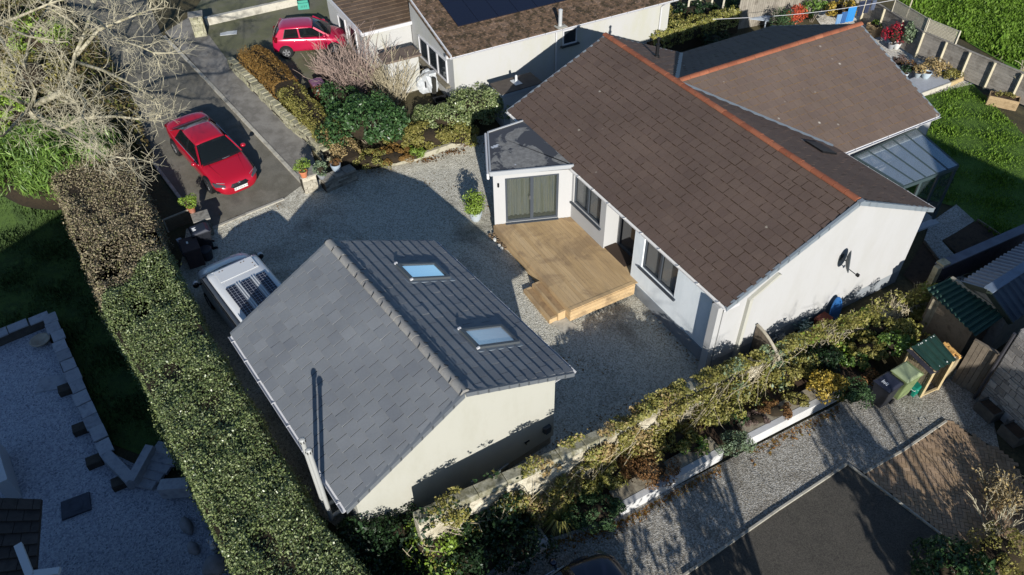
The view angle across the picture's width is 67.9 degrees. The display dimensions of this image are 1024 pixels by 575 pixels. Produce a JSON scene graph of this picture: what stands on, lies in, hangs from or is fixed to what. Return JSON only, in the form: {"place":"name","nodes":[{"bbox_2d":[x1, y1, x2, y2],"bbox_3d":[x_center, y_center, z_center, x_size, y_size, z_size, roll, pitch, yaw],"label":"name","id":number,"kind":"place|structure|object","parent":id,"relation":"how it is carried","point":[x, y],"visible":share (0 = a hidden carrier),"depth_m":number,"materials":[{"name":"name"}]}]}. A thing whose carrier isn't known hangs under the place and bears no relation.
{"place":"outdoors","nodes":[
{"label":"outdoors","id":0,"kind":"place"},
{"bbox_2d":[0,193,185,468],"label":"lawn","id":1,"kind":"structure","parent":0,"point":[135,439],"depth_m":26.93,"materials":[{"name":"plant"}]},
{"bbox_2d":[0,328,229,574],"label":"patio","id":2,"kind":"structure","parent":0,"point":[133,531],"depth_m":21.30,"materials":[{"name":"grey gravel"}]},
{"bbox_2d":[61,492,91,520],"bbox_3d":[-12.077,6.052,21.068,0.750,0.080,0.620,-19,46,-19],"label":"inspection cover","id":3,"kind":"object","parent":2,"relation":"on","point":[75,506],"visible":1,"depth_m":21.03,"materials":[{"name":"metal"}]},
{"bbox_2d":[100,441,192,498],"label":"garden steps","id":4,"kind":"structure","parent":2,"relation":"on","point":[153,466],"depth_m":21.48,"materials":[{"name":"stone"}]},
{"bbox_2d":[9,0,300,226],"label":"road","id":5,"kind":"structure","parent":0,"point":[276,180],"depth_m":34.05,"materials":[{"name":"asphalt"}]},
{"bbox_2d":[164,111,258,194],"bbox_3d":[-12.316,-5.617,31.085,2.304,1.469,5.046,-31,56,-28],"label":"red saloon","id":6,"kind":"object","parent":5,"relation":"on","point":[208,148],"visible":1,"depth_m":30.39,"materials":[{"name":"red paint"}]},
{"bbox_2d":[194,0,353,88],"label":"neighbour driveway","id":7,"kind":"structure","parent":0,"point":[253,30],"depth_m":38.53,"materials":[{"name":"asphalt"}]},
{"bbox_2d":[272,16,346,58],"bbox_3d":[-9.924,-12.334,37.214,3.497,1.481,2.044,-7,43,-10],"label":"red hatchback","id":8,"kind":"object","parent":7,"relation":"on","point":[287,34],"visible":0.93,"depth_m":36.63,"materials":[{"name":"red paint"}]},
{"bbox_2d":[180,135,706,535],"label":"courtyard","id":9,"kind":"structure","parent":0,"point":[294,234],"depth_m":27.68,"materials":[{"name":"grey gravel"}]},
{"bbox_2d":[178,236,205,268],"bbox_3d":[-11.563,-1.234,27.559,0.600,0.922,0.860,-22,47,-21],"label":"storage box","id":10,"kind":"object","parent":9,"relation":"on","point":[191,248],"visible":0.95,"depth_m":27.26,"materials":[{"name":"black"}]},
{"bbox_2d":[192,252,280,330],"bbox_3d":[-8.655,0.323,24.977,2.522,2.035,4.918,-29,50,-27],"label":"camper van","id":11,"kind":"object","parent":9,"relation":"on","point":[238,288],"visible":0.66,"depth_m":24.14,"materials":[{"name":"grey"}]},
{"bbox_2d":[320,164,357,192],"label":"stone wall","id":12,"kind":"structure","parent":9,"relation":"on","point":[343,176],"depth_m":30.78,"materials":[{"name":"stone"}]},
{"bbox_2d":[318,125,361,168],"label":"shrub","id":13,"kind":"object","parent":9,"relation":"on","point":[347,154],"visible":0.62,"depth_m":31.38,"materials":[{"name":"brown plant"}]},
{"bbox_2d":[460,188,485,221],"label":"potted plant","id":14,"kind":"object","parent":9,"relation":"on","point":[474,202],"visible":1,"depth_m":28.90,"materials":[{"name":"plant"}]},
{"bbox_2d":[493,217,637,323],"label":"timber deck","id":15,"kind":"structure","parent":9,"relation":"on","point":[572,263],"depth_m":26.90,"materials":[{"name":"wood"}]},
{"bbox_2d":[0,0,1023,574],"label":"ground","id":16,"kind":"structure","parent":0,"point":[166,202],"depth_m":30.88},
{"bbox_2d":[0,89,39,131],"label":"ivy mound","id":17,"kind":"object","parent":16,"relation":"on","point":[6,101],"visible":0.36,"depth_m":31.88,"materials":[{"name":"green plant"}]},
{"bbox_2d":[0,443,61,574],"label":"corner house","id":18,"kind":"structure","parent":16,"relation":"on","point":[20,524],"depth_m":17.44,"materials":[{"name":"grey tile"}]},
{"bbox_2d":[0,47,67,91],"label":"ivy mound","id":19,"kind":"object","parent":16,"relation":"on","point":[29,67],"visible":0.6,"depth_m":33.77,"materials":[{"name":"green plant"}]},
{"bbox_2d":[6,8,75,60],"bbox_3d":[-22.110,-11.764,35.700,2.864,2.053,3.607,-1,43,0],"label":"ivy mound","id":20,"kind":"object","parent":16,"relation":"on","point":[39,43],"visible":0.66,"depth_m":35.33,"materials":[{"name":"green plant"}]},
{"bbox_2d":[0,0,101,115],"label":"bare tree","id":21,"kind":"object","parent":16,"relation":"on","point":[3,22],"visible":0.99,"depth_m":26.34,"materials":[{"name":"beige plant"}]},
{"bbox_2d":[0,311,114,454],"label":"block wall","id":22,"kind":"structure","parent":16,"relation":"on","point":[84,404],"depth_m":24.46,"materials":[{"name":"stone"}]},
{"bbox_2d":[0,112,123,209],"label":"bamboo clump","id":23,"kind":"object","parent":16,"relation":"on","point":[25,181],"visible":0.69,"depth_m":29.24,"materials":[{"name":"green plant"}]},
{"bbox_2d":[0,0,153,166],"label":"undergrowth","id":24,"kind":"object","parent":16,"relation":"on","point":[87,57],"visible":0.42,"depth_m":34.42,"materials":[{"name":"green plant"}]},
{"bbox_2d":[0,0,204,201],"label":"bare tree","id":25,"kind":"object","parent":16,"relation":"on","point":[56,94],"visible":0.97,"depth_m":25.38,"materials":[{"name":"beige plant"}]},
{"bbox_2d":[46,143,193,340],"bbox_3d":[-13.649,-1.287,27.033,3.398,3.180,11.674,-25,48,-23],"label":"beech hedge","id":26,"kind":"object","parent":16,"relation":"on","point":[117,231],"visible":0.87,"depth_m":26.28,"materials":[{"name":"brown plant"}]},
{"bbox_2d":[163,35,300,183],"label":"kerb","id":27,"kind":"structure","parent":16,"relation":"on","point":[246,122],"depth_m":33.85,"materials":[{"name":"concrete"}]},
{"bbox_2d":[96,247,371,574],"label":"evergreen hedge","id":28,"kind":"object","parent":16,"relation":"on","point":[258,510],"visible":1,"depth_m":19.53,"materials":[{"name":"green plant"}]},
{"bbox_2d":[165,18,316,172],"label":"footpath","id":29,"kind":"structure","parent":16,"relation":"on","point":[289,146],"depth_m":34.77,"materials":[{"name":"concrete"}]},
{"bbox_2d":[204,0,296,25],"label":"garden wall","id":30,"kind":"structure","parent":16,"relation":"on","point":[245,12],"depth_m":39.33,"materials":[{"name":"concrete"}]},
{"bbox_2d":[227,57,330,162],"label":"stone wall","id":31,"kind":"structure","parent":16,"relation":"on","point":[273,104],"depth_m":33.48,"materials":[{"name":"stone"}]},
{"bbox_2d":[236,44,298,106],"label":"clipped hedge","id":32,"kind":"object","parent":31,"relation":"on","point":[265,67],"visible":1,"depth_m":34.49,"materials":[{"name":"orange plant"}]},
{"bbox_2d":[276,82,339,143],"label":"clipped hedge","id":33,"kind":"object","parent":31,"relation":"on","point":[300,103],"visible":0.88,"depth_m":32.90,"materials":[{"name":"yellow plant"}]},
{"bbox_2d":[312,80,361,113],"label":"evergreen shrub","id":34,"kind":"object","parent":16,"relation":"on","point":[335,94],"visible":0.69,"depth_m":33.44,"materials":[{"name":"green plant"}]},
{"bbox_2d":[296,23,400,95],"bbox_3d":[-7.242,-10.140,34.329,3.536,3.124,4.678,19,46,20],"label":"bare shrub","id":35,"kind":"object","parent":16,"relation":"on","point":[351,77],"visible":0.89,"depth_m":34.51,"materials":[{"name":"plant"}]},
{"bbox_2d":[313,90,410,148],"bbox_3d":[-6.267,-7.132,32.243,3.950,2.365,3.263,-1,43,0],"label":"laurel","id":36,"kind":"object","parent":16,"relation":"on","point":[366,122],"visible":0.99,"depth_m":31.55,"materials":[{"name":"green plant"}]},
{"bbox_2d":[329,510,398,574],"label":"shade shrub","id":37,"kind":"object","parent":16,"relation":"on","point":[365,531],"visible":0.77,"depth_m":18.11,"materials":[{"name":"green plant"}]},
{"bbox_2d":[335,514,412,574],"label":"shade shrub","id":38,"kind":"object","parent":16,"relation":"on","point":[371,569],"visible":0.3,"depth_m":18.26,"materials":[{"name":"green plant"}]},
{"bbox_2d":[349,37,426,105],"bbox_3d":[-5.440,-9.584,34.169,3.412,2.736,3.310,13,45,15],"label":"bare shrub","id":39,"kind":"object","parent":16,"relation":"on","point":[391,92],"visible":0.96,"depth_m":34.30,"materials":[{"name":"plant"}]},
{"bbox_2d":[367,503,419,565],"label":"shade shrub","id":40,"kind":"object","parent":16,"relation":"on","point":[396,532],"visible":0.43,"depth_m":18.57,"materials":[{"name":"green plant"}]},
{"bbox_2d":[377,45,421,94],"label":"garden store","id":41,"kind":"structure","parent":16,"relation":"on","point":[400,53],"depth_m":34.78,"materials":[{"name":"concrete"}]},
{"bbox_2d":[228,238,575,530],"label":"garage","id":42,"kind":"structure","parent":16,"relation":"on","point":[390,375],"depth_m":19.72,"materials":[{"name":"grey tile"}]},
{"bbox_2d":[376,550,447,574],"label":"shade shrub","id":43,"kind":"object","parent":16,"relation":"on","point":[401,569],"visible":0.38,"depth_m":18.43,"materials":[{"name":"green plant"}]},
{"bbox_2d":[400,518,466,574],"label":"sunlit shrub","id":44,"kind":"object","parent":16,"relation":"on","point":[440,544],"visible":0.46,"depth_m":18.43,"materials":[{"name":"green plant"}]},
{"bbox_2d":[402,119,474,149],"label":"border shrub","id":45,"kind":"object","parent":16,"relation":"on","point":[430,137],"visible":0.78,"depth_m":32.29,"materials":[{"name":"green plant"}]},
{"bbox_2d":[411,98,474,128],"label":"evergreen shrub","id":46,"kind":"object","parent":16,"relation":"on","point":[445,114],"visible":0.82,"depth_m":32.97,"materials":[{"name":"green plant"}]},
{"bbox_2d":[445,82,510,124],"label":"evergreen shrub","id":47,"kind":"object","parent":16,"relation":"on","point":[484,103],"visible":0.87,"depth_m":33.42,"materials":[{"name":"green plant"}]},
{"bbox_2d":[327,0,678,107],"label":"neighbour bungalow","id":48,"kind":"object","parent":16,"relation":"on","point":[458,44],"visible":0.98,"depth_m":35.27,"materials":[{"name":"paint"}]},
{"bbox_2d":[418,34,448,82],"bbox_3d":[-3.665,-10.620,35.244,0.070,1.100,3.100,-21,46,-20],"label":"window","id":49,"kind":"structure","parent":48,"relation":"in","point":[433,58],"depth_m":35.18,"materials":[{"name":"grey plastic"}]},
{"bbox_2d":[490,72,541,126],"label":"outhouse","id":50,"kind":"structure","parent":16,"relation":"on","point":[511,91],"depth_m":33.54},
{"bbox_2d":[546,550,627,574],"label":"dark saloon","id":51,"kind":"object","parent":16,"relation":"on","point":[601,563],"visible":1,"depth_m":18.79,"materials":[{"name":"black paint"}]},
{"bbox_2d":[444,321,884,574],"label":"planting bed","id":52,"kind":"object","parent":16,"relation":"on","point":[713,432],"visible":0.18,"depth_m":23.09,"materials":[{"name":"soil"}]},
{"bbox_2d":[435,524,518,574],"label":"shade shrub","id":53,"kind":"object","parent":52,"relation":"on","point":[476,558],"visible":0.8,"depth_m":18.51,"materials":[{"name":"green plant"}]},
{"bbox_2d":[476,502,531,550],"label":"shade shrub","id":54,"kind":"object","parent":52,"relation":"on","point":[508,518],"visible":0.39,"depth_m":18.96,"materials":[{"name":"green plant"}]},
{"bbox_2d":[481,518,559,573],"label":"shade shrub","id":55,"kind":"object","parent":52,"relation":"on","point":[525,545],"visible":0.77,"depth_m":18.89,"materials":[{"name":"green plant"}]},
{"bbox_2d":[561,489,626,533],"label":"bed shrub","id":56,"kind":"object","parent":52,"relation":"on","point":[591,509],"visible":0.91,"depth_m":19.95,"materials":[{"name":"green plant"}]},
{"bbox_2d":[616,441,681,489],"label":"bed shrub","id":57,"kind":"object","parent":52,"relation":"on","point":[641,468],"visible":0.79,"depth_m":20.75,"materials":[{"name":"red plant"}]},
{"bbox_2d":[649,423,700,452],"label":"bed shrub","id":58,"kind":"object","parent":52,"relation":"on","point":[673,439],"visible":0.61,"depth_m":21.57,"materials":[{"name":"green plant"}]},
{"bbox_2d":[690,400,746,426],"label":"bed shrub","id":59,"kind":"object","parent":52,"relation":"on","point":[713,416],"visible":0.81,"depth_m":22.24,"materials":[{"name":"yellow plant"}]},
{"bbox_2d":[715,430,756,457],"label":"bed shrub","id":60,"kind":"object","parent":52,"relation":"on","point":[736,442],"visible":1,"depth_m":21.45,"materials":[{"name":"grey plant"}]},
{"bbox_2d":[763,360,816,385],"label":"bed shrub","id":61,"kind":"object","parent":52,"relation":"on","point":[794,372],"visible":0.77,"depth_m":23.29,"materials":[{"name":"green plant"}]},
{"bbox_2d":[802,345,843,372],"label":"bed shrub","id":62,"kind":"object","parent":52,"relation":"on","point":[827,357],"visible":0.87,"depth_m":23.71,"materials":[{"name":"green plant"}]},
{"bbox_2d":[806,369,849,404],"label":"golden shrub","id":63,"kind":"object","parent":52,"relation":"on","point":[827,384],"visible":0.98,"depth_m":22.77,"materials":[{"name":"yellow plant"}]},
{"bbox_2d":[834,376,875,408],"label":"bed shrub","id":64,"kind":"object","parent":52,"relation":"on","point":[854,392],"visible":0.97,"depth_m":22.62,"materials":[{"name":"green plant"}]},
{"bbox_2d":[848,336,889,360],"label":"bed shrub","id":65,"kind":"object","parent":52,"relation":"on","point":[872,350],"visible":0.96,"depth_m":24.05,"materials":[{"name":"green plant"}]},
{"bbox_2d":[874,330,916,356],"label":"bed shrub","id":66,"kind":"object","parent":52,"relation":"on","point":[894,345],"visible":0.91,"depth_m":24.03,"materials":[{"name":"green plant"}]},
{"bbox_2d":[413,295,927,561],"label":"boundary wall","id":67,"kind":"structure","parent":16,"relation":"on","point":[483,495],"depth_m":19.44,"materials":[{"name":"paint"}]},
{"bbox_2d":[402,468,571,574],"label":"wall ivy","id":68,"kind":"object","parent":67,"relation":"attached to","point":[519,503],"depth_m":18.58,"materials":[{"name":"green plant"}]},
{"bbox_2d":[494,421,637,529],"bbox_3d":[1.445,4.997,20.014,5.155,2.708,1.129,-22,47,-21],"label":"wall ivy","id":69,"kind":"object","parent":67,"relation":"attached to","point":[593,461],"depth_m":19.93,"materials":[{"name":"green plant"}]},
{"bbox_2d":[577,375,748,482],"bbox_3d":[4.425,4.183,21.493,6.380,2.984,1.877,-22,47,-21],"label":"wall ivy","id":70,"kind":"object","parent":67,"relation":"attached to","point":[662,399],"depth_m":21.02,"materials":[{"name":"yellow plant"}]},
{"bbox_2d":[684,326,836,424],"bbox_3d":[7.673,3.033,23.147,7.010,2.729,1.916,-22,47,-21],"label":"wall ivy","id":71,"kind":"object","parent":67,"relation":"attached to","point":[719,371],"depth_m":22.87,"materials":[{"name":"green plant"}]},
{"bbox_2d":[788,273,971,370],"bbox_3d":[12.473,1.181,24.749,9.724,1.393,2.396,-22,47,-21],"label":"wall ivy","id":72,"kind":"object","parent":67,"relation":"attached to","point":[857,332],"depth_m":24.68,"materials":[{"name":"green plant"}]},
{"bbox_2d":[647,5,741,51],"bbox_3d":[9.338,-13.351,39.464,6.328,1.587,1.416,-25,48,-23],"label":"ivy hedge","id":73,"kind":"object","parent":16,"relation":"on","point":[682,36],"visible":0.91,"depth_m":39.30,"materials":[{"name":"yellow plant"}]},
{"bbox_2d":[484,21,940,372],"bbox_3d":[7.914,-4.835,28.669,17.077,5.685,13.316,-22,47,-21],"label":"bungalow","id":74,"kind":"object","parent":16,"relation":"on","point":[724,197],"visible":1,"depth_m":26.39,"materials":[{"name":"brown concrete"}]},
{"bbox_2d":[505,173,558,224],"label":"patio doors","id":75,"kind":"structure","parent":74,"relation":"in","point":[528,194],"depth_m":28.48,"materials":[{"name":"grey"}]},
{"bbox_2d":[570,176,600,230],"bbox_3d":[2.735,-3.140,27.514,0.235,1.350,1.950,-22,47,-21],"label":"window","id":76,"kind":"structure","parent":74,"relation":"in","point":[584,194],"depth_m":27.71,"materials":[{"name":"grey"}]},
{"bbox_2d":[637,240,677,301],"bbox_3d":[4.822,-0.644,24.772,0.235,1.350,1.940,-22,47,-21],"label":"window","id":77,"kind":"structure","parent":74,"relation":"in","point":[655,260],"depth_m":24.95,"materials":[{"name":"grey"}]},
{"bbox_2d":[683,462,847,574],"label":"kerb","id":78,"kind":"structure","parent":16,"relation":"on","point":[752,527],"depth_m":20.53,"materials":[{"name":"concrete"}]},
{"bbox_2d":[737,387,839,444],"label":"wall","id":79,"kind":"structure","parent":16,"relation":"on","point":[760,431],"depth_m":22.66,"materials":[{"name":"paint"}]},
{"bbox_2d":[738,0,864,28],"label":"plank fence","id":80,"kind":"object","parent":16,"relation":"on","point":[753,8],"visible":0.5,"depth_m":41.42,"materials":[{"name":"wood"}]},
{"bbox_2d":[814,9,973,95],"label":"garden gravel","id":81,"kind":"structure","parent":16,"relation":"on","point":[822,18],"depth_m":40.33,"materials":[{"name":"gravel"}]},
{"bbox_2d":[910,69,964,95],"bbox_3d":[20.897,-10.215,37.684,3.703,0.260,1.383,-24,48,-23],"label":"raised bed","id":82,"kind":"object","parent":81,"relation":"on","point":[930,84],"visible":0.57,"depth_m":37.35,"materials":[{"name":"concrete"}]},
{"bbox_2d":[859,0,1023,104],"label":"panel fence","id":83,"kind":"object","parent":81,"relation":"on","point":[984,72],"visible":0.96,"depth_m":37.88,"materials":[{"name":"wood"}]},
{"bbox_2d":[853,128,958,231],"bbox_3d":[14.838,-3.769,28.959,3.624,2.830,2.556,-24,47,-22],"label":"lean to","id":84,"kind":"object","parent":16,"relation":"on","point":[912,157],"visible":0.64,"depth_m":28.17,"materials":[{"name":"grey"}]},
{"bbox_2d":[903,243,936,285],"bbox_3d":[14.915,-0.736,27.767,1.597,0.046,2.906,-1,43,0],"label":"side bed","id":85,"kind":"object","parent":16,"relation":"on","point":[921,266],"visible":0.58,"depth_m":27.77,"materials":[{"name":"soil"}]},
{"bbox_2d":[909,533,997,574],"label":"corner shrub","id":86,"kind":"object","parent":16,"relation":"on","point":[953,561],"visible":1,"depth_m":18.90,"materials":[{"name":"green plant"}]},
{"bbox_2d":[919,276,1002,360],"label":"green shed","id":87,"kind":"structure","parent":16,"relation":"on","point":[964,317],"depth_m":24.20,"materials":[{"name":"metal"}]},
{"bbox_2d":[942,221,996,267],"bbox_3d":[17.538,-1.404,28.503,2.834,0.160,2.175,-24,47,-23],"label":"flower bed","id":88,"kind":"object","parent":16,"relation":"on","point":[972,234],"visible":0.5,"depth_m":28.93,"materials":[{"name":"soil"}]},
{"bbox_2d":[926,224,1023,284],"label":"timber wall","id":89,"kind":"structure","parent":16,"relation":"on","point":[970,259],"depth_m":27.06,"materials":[{"name":"wood"}]},
{"bbox_2d":[948,483,1023,574],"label":"corner bed","id":90,"kind":"object","parent":16,"relation":"on","point":[1021,566],"visible":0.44,"depth_m":19.78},
{"bbox_2d":[966,519,1023,574],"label":"mossy shrub","id":91,"kind":"object","parent":90,"relation":"on","point":[997,548],"visible":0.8,"depth_m":19.28,"materials":[{"name":"green plant"}]},
{"bbox_2d":[970,463,1023,517],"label":"bare shrub","id":92,"kind":"object","parent":90,"relation":"on","point":[1001,495],"visible":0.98,"depth_m":20.50,"materials":[{"name":"beige plant"}]},
{"bbox_2d":[961,242,1023,354],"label":"workshop","id":93,"kind":"structure","parent":16,"relation":"on","point":[998,283],"depth_m":24.06,"materials":[{"name":"grey metal"}]},
{"bbox_2d":[973,328,1023,429],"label":"stone house","id":94,"kind":"structure","parent":16,"relation":"on","point":[1003,389],"depth_m":22.22,"materials":[{"name":"grey"}]},
{"bbox_2d":[996,419,1023,447],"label":"planter box","id":95,"kind":"object","parent":16,"relation":"on","point":[1011,433],"visible":1,"depth_m":22.18,"materials":[{"name":"wood"}]},
{"bbox_2d":[501,369,998,574],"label":"gravel driveway","id":96,"kind":"structure","parent":0,"point":[684,533],"depth_m":21.47,"materials":[{"name":"grey gravel"}]},
{"bbox_2d":[609,437,723,515],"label":"wall","id":97,"kind":"structure","parent":96,"relation":"on","point":[633,495],"depth_m":21.18,"materials":[{"name":"paint"}]},
{"bbox_2d":[518,406,839,566],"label":"fallen leaves","id":98,"kind":"object","parent":96,"relation":"on","point":[645,508],"visible":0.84,"depth_m":21.14,"materials":[{"name":"plant"}]},
{"bbox_2d":[869,371,903,407],"bbox_3d":[11.293,3.147,23.062,0.728,1.088,0.600,-24,47,-22],"label":"wheelie bin","id":99,"kind":"object","parent":96,"relation":"on","point":[887,385],"visible":1,"depth_m":22.77,"materials":[{"name":"black"}]},
{"bbox_2d":[890,361,923,399],"bbox_3d":[11.956,2.889,23.277,0.772,1.154,0.636,-22,47,-21],"label":"wheelie bin","id":100,"kind":"object","parent":96,"relation":"on","point":[908,374],"visible":0.8,"depth_m":22.92,"materials":[{"name":"green"}]},
{"bbox_2d":[902,334,962,397],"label":"log store","id":101,"kind":"structure","parent":96,"relation":"on","point":[934,360],"depth_m":23.23,"materials":[{"name":"green metal"}]},
{"bbox_2d":[951,339,1004,396],"bbox_3d":[14.147,2.468,23.139,0.125,1.910,0.881,-29,50,-27],"label":"plank fence","id":102,"kind":"object","parent":96,"relation":"on","point":[975,380],"visible":0.99,"depth_m":23.10,"materials":[{"name":"wood"}]},
{"bbox_2d":[973,397,1004,423],"bbox_3d":[14.454,3.670,22.931,0.640,0.400,0.620,-16,45,-15],"label":"planter box","id":103,"kind":"object","parent":96,"relation":"on","point":[987,410],"visible":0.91,"depth_m":22.80,"materials":[{"name":"wood"}]},
{"bbox_2d":[688,466,949,574],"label":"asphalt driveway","id":104,"kind":"structure","parent":0,"point":[847,520],"depth_m":20.14,"materials":[{"name":"black asphalt"}]},
{"bbox_2d":[866,419,1023,574],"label":"brick paving","id":105,"kind":"structure","parent":0,"point":[984,453],"depth_m":21.39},
{"bbox_2d":[924,204,974,280],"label":"garden path","id":106,"kind":"structure","parent":0,"point":[954,219],"depth_m":29.34,"materials":[{"name":"concrete"}]},
{"bbox_2d":[898,0,1023,71],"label":"field","id":107,"kind":"structure","parent":0,"point":[1005,62],"depth_m":40.69,"materials":[{"name":"plant"}]},
{"bbox_2d":[905,82,1023,235],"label":"back lawn","id":108,"kind":"structure","parent":0,"point":[974,163],"depth_m":32.65,"materials":[{"name":"plant"}]},
{"bbox_2d":[986,90,1020,110],"bbox_3d":[23.193,-8.918,35.831,1.290,0.736,0.590,21,47,23],"label":"timber planter","id":109,"kind":"object","parent":108,"relation":"on","point":[1005,100],"visible":1,"depth_m":35.74,"materials":[{"name":"brown wood"}]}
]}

